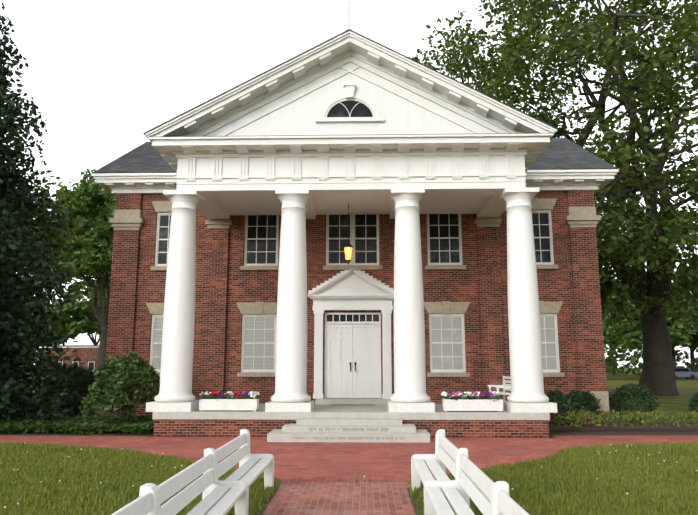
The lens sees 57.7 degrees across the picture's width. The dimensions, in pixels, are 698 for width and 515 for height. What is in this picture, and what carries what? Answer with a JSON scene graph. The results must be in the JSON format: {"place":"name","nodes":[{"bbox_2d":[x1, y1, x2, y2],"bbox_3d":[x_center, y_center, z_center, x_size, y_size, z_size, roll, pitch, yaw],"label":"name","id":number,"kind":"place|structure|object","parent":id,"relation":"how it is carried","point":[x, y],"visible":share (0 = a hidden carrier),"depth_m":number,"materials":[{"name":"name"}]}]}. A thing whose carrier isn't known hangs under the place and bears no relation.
{"place":"outdoors","nodes":[
{"label":"outdoors","id":0,"kind":"place"},
{"bbox_2d":[36,348,97,375],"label":"building","id":1,"kind":"structure","parent":0,"point":[86,355],"depth_m":127.62,"materials":[{"name":"red brick"}]},
{"bbox_2d":[39,346,98,365],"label":"building trim","id":2,"kind":"structure","parent":1,"relation":"attached to","point":[76,347],"depth_m":127.80,"materials":[{"name":"white paint"}]},
{"bbox_2d":[53,345,98,345],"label":"building roof","id":3,"kind":"structure","parent":1,"relation":"attached to","point":[79,345],"depth_m":131.89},
{"bbox_2d":[248,487,446,514],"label":"worn ground","id":4,"kind":"structure","parent":0,"point":[415,508],"depth_m":9.06,"materials":[{"name":"brown soil"}]},
{"bbox_2d":[111,429,273,514],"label":"bench row","id":5,"kind":"object","parent":4,"relation":"on","point":[221,497],"visible":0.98,"depth_m":7.22,"materials":[{"name":"painted wood"}]},
{"bbox_2d":[411,429,528,514],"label":"bench row","id":6,"kind":"object","parent":4,"relation":"on","point":[460,490],"visible":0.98,"depth_m":7.29,"materials":[{"name":"white painted wood"}]},
{"bbox_2d":[0,435,697,481],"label":"plaza","id":7,"kind":"structure","parent":0,"point":[335,461],"depth_m":14.83,"materials":[{"name":"red brick"}]},
{"bbox_2d":[0,368,697,514],"bbox_3d":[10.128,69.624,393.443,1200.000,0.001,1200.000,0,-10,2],"label":"ground","id":8,"kind":"structure","parent":0,"point":[687,389],"depth_m":33.45,"materials":[{"name":"green plant"}]},
{"bbox_2d":[0,193,31,390],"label":"evergreen","id":9,"kind":"object","parent":8,"relation":"on","point":[11,295],"visible":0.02,"depth_m":36.34,"materials":[{"name":"green plant"}]},
{"bbox_2d":[0,170,82,304],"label":"tree","id":10,"kind":"object","parent":8,"relation":"on","point":[49,237],"visible":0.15,"depth_m":52.09,"materials":[{"name":"green plant"}]},
{"bbox_2d":[13,295,76,345],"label":"tree","id":11,"kind":"object","parent":8,"relation":"on","point":[59,331],"visible":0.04,"depth_m":164.01,"materials":[{"name":"green plant"}]},
{"bbox_2d":[0,3,98,420],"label":"evergreen","id":12,"kind":"object","parent":8,"relation":"on","point":[13,322],"visible":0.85,"depth_m":21.38,"materials":[{"name":"green plant"}]},
{"bbox_2d":[45,277,106,344],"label":"tree","id":13,"kind":"object","parent":8,"relation":"on","point":[82,319],"visible":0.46,"depth_m":156.37,"materials":[{"name":"green plant"}]},
{"bbox_2d":[48,168,115,370],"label":"tall tree","id":14,"kind":"object","parent":8,"relation":"on","point":[88,254],"visible":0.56,"depth_m":78.35,"materials":[{"name":"green plant"}]},
{"bbox_2d":[91,268,111,312],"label":"tree","id":15,"kind":"object","parent":8,"relation":"on","point":[105,296],"depth_m":117.04,"materials":[{"name":"green plant"}]},
{"bbox_2d":[263,482,414,514],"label":"walk","id":16,"kind":"structure","parent":8,"relation":"on","point":[341,498],"depth_m":9.27,"materials":[{"name":"red brick"}]},
{"bbox_2d":[0,440,697,514],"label":"grass","id":17,"kind":"structure","parent":8,"relation":"on","point":[107,479],"depth_m":10.64,"materials":[{"name":"green plant"}]},
{"bbox_2d":[4,336,697,375],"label":"understory","id":18,"kind":"object","parent":8,"relation":"on","point":[632,359],"visible":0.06,"depth_m":138.05,"materials":[{"name":"green plant"}]},
{"bbox_2d":[409,0,697,395],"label":"oak tree","id":19,"kind":"object","parent":8,"relation":"on","point":[583,37],"visible":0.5,"depth_m":38.08,"materials":[{"name":"green plant"}]},
{"bbox_2d":[596,188,697,327],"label":"low oak boughs","id":20,"kind":"object","parent":19,"relation":"attached to","point":[691,267],"visible":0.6,"depth_m":38.44,"materials":[{"name":"green plant"}]},
{"bbox_2d":[596,222,630,319],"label":"tree","id":21,"kind":"object","parent":8,"relation":"on","point":[607,285],"visible":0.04,"depth_m":40.08,"materials":[{"name":"green plant"}]},
{"bbox_2d":[605,286,626,371],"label":"tree","id":22,"kind":"object","parent":8,"relation":"on","point":[624,293],"depth_m":177.25,"materials":[{"name":"green plant"}]},
{"bbox_2d":[602,294,642,344],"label":"tree","id":23,"kind":"object","parent":8,"relation":"on","point":[617,298],"visible":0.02,"depth_m":101.17,"materials":[{"name":"green plant"}]},
{"bbox_2d":[602,298,697,350],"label":"tree","id":24,"kind":"object","parent":8,"relation":"on","point":[633,339],"visible":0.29,"depth_m":90.28,"materials":[{"name":"green plant"}]},
{"bbox_2d":[621,293,697,334],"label":"tree","id":25,"kind":"object","parent":8,"relation":"on","point":[690,316],"visible":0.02,"depth_m":106.14,"materials":[{"name":"green plant"}]},
{"bbox_2d":[670,268,697,301],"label":"tree","id":26,"kind":"object","parent":8,"relation":"on","point":[679,274],"visible":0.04,"depth_m":153.05,"materials":[{"name":"green plant"}]},
{"bbox_2d":[671,295,697,367],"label":"tree","id":27,"kind":"object","parent":8,"relation":"on","point":[694,340],"visible":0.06,"depth_m":113.71,"materials":[{"name":"green plant"}]},
{"bbox_2d":[686,305,697,371],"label":"tree","id":28,"kind":"object","parent":8,"relation":"on","point":[692,363],"visible":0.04,"depth_m":130.79,"materials":[{"name":"green plant"}]},
{"bbox_2d":[0,409,697,434],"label":"bed soil","id":29,"kind":"structure","parent":0,"point":[609,429],"depth_m":19.20,"materials":[{"name":"brown soil"}]},
{"bbox_2d":[0,414,153,433],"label":"hedge","id":30,"kind":"object","parent":29,"relation":"on","point":[108,424],"visible":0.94,"depth_m":18.44,"materials":[{"name":"green plant"}]},
{"bbox_2d":[79,348,159,421],"bbox_3d":[-7.018,4.091,19.817,2.378,2.512,2.071,-3,-10,19],"label":"shrub","id":31,"kind":"object","parent":29,"relation":"on","point":[116,381],"visible":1,"depth_m":19.36,"materials":[{"name":"green plant"}]},
{"bbox_2d":[0,365,697,425],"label":"bushes","id":32,"kind":"object","parent":29,"relation":"on","point":[83,378],"visible":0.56,"depth_m":21.47,"materials":[{"name":"green plant"}]},
{"bbox_2d":[609,397,622,420],"bbox_3d":[9.498,5.463,22.916,0.700,0.840,0.350,0,-10,2],"label":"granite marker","id":33,"kind":"object","parent":29,"relation":"on","point":[610,401],"visible":0.17,"depth_m":22.82,"materials":[{"name":"grey stone"}]},
{"bbox_2d":[552,409,697,427],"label":"hedge","id":34,"kind":"object","parent":29,"relation":"on","point":[649,417],"visible":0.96,"depth_m":18.71,"materials":[{"name":"green plant"}]},
{"bbox_2d":[0,0,697,367],"label":"sky","id":35,"kind":"structure","parent":0,"point":[102,74],"materials":[{"name":"white"}]},
{"bbox_2d":[152,398,549,442],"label":"porch steps","id":36,"kind":"structure","parent":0,"point":[323,414],"depth_m":17.41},
{"bbox_2d":[91,28,618,437],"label":"building","id":37,"kind":"structure","parent":0,"point":[456,163],"depth_m":19.45,"materials":[{"name":"red brick"}]},
{"bbox_2d":[152,317,274,368],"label":"window blinds","id":38,"kind":"object","parent":37,"relation":"in","point":[260,322],"depth_m":22.21,"materials":[{"name":"white fabric"}]},
{"bbox_2d":[199,391,258,410],"bbox_3d":[-3.425,4.109,18.188,1.708,0.567,0.563,0,-10,2],"label":"flower box","id":39,"kind":"object","parent":37,"relation":"on","point":[219,400],"visible":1,"depth_m":17.97,"materials":[{"name":"white paint"}]},
{"bbox_2d":[343,203,352,264],"bbox_3d":[-0.021,-0.779,20.719,0.320,2.040,0.277,0,-10,2],"label":"lantern","id":40,"kind":"object","parent":37,"relation":"hanging from","point":[348,248],"visible":1,"depth_m":20.56,"materials":[{"name":"yellow glass"}]},
{"bbox_2d":[292,428,404,438],"bbox_3d":[-0.013,4.561,16.423,2.885,0.248,0.354,0,-10,2],"label":"engraved lettering","id":41,"kind":"object","parent":37,"relation":"attached to","point":[356,429],"visible":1,"depth_m":16.59,"materials":[{"name":"grey stone"}]},
{"bbox_2d":[329,404,374,405],"bbox_3d":[0.106,4.838,20.790,1.500,0.012,0.750,0,-10,2],"label":"door mat","id":42,"kind":"object","parent":37,"relation":"on","point":[352,405],"depth_m":20.46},
{"bbox_2d":[149,0,559,371],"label":"building trim","id":43,"kind":"structure","parent":37,"relation":"attached to","point":[352,225],"depth_m":22.41,"materials":[{"name":"white wood"}]},
{"bbox_2d":[92,29,617,173],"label":"roof","id":44,"kind":"structure","parent":37,"relation":"attached to","point":[556,154],"depth_m":23.13,"materials":[{"name":"grey"}]},
{"bbox_2d":[441,391,502,411],"bbox_3d":[3.481,4.078,18.012,1.724,0.569,0.563,0,-10,2],"label":"flower box","id":45,"kind":"object","parent":37,"relation":"on","point":[490,401],"visible":1,"depth_m":17.78,"materials":[{"name":"white paint"}]},
{"bbox_2d":[431,317,556,368],"bbox_3d":[5.005,2.957,21.971,4.310,1.890,0.001,0,-10,2],"label":"building curtain","id":46,"kind":"object","parent":37,"relation":"in","point":[457,348],"depth_m":21.98,"materials":[{"name":"white fabric"}]},
{"bbox_2d":[488,376,510,400],"bbox_3d":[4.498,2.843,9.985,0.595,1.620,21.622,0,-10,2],"label":"porch bench","id":47,"kind":"object","parent":37,"relation":"on","point":[504,386],"visible":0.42,"depth_m":20.08,"materials":[{"name":"white paint"}]},
{"bbox_2d":[28,378,697,379],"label":"road","id":48,"kind":"structure","parent":0,"point":[606,379],"depth_m":95.09,"materials":[{"name":"grey asphalt"}]},
{"bbox_2d":[675,368,697,378],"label":"car","id":49,"kind":"object","parent":48,"relation":"on","point":[687,373],"visible":0.54,"depth_m":96.75,"materials":[{"name":"blue paint"}]}
]}

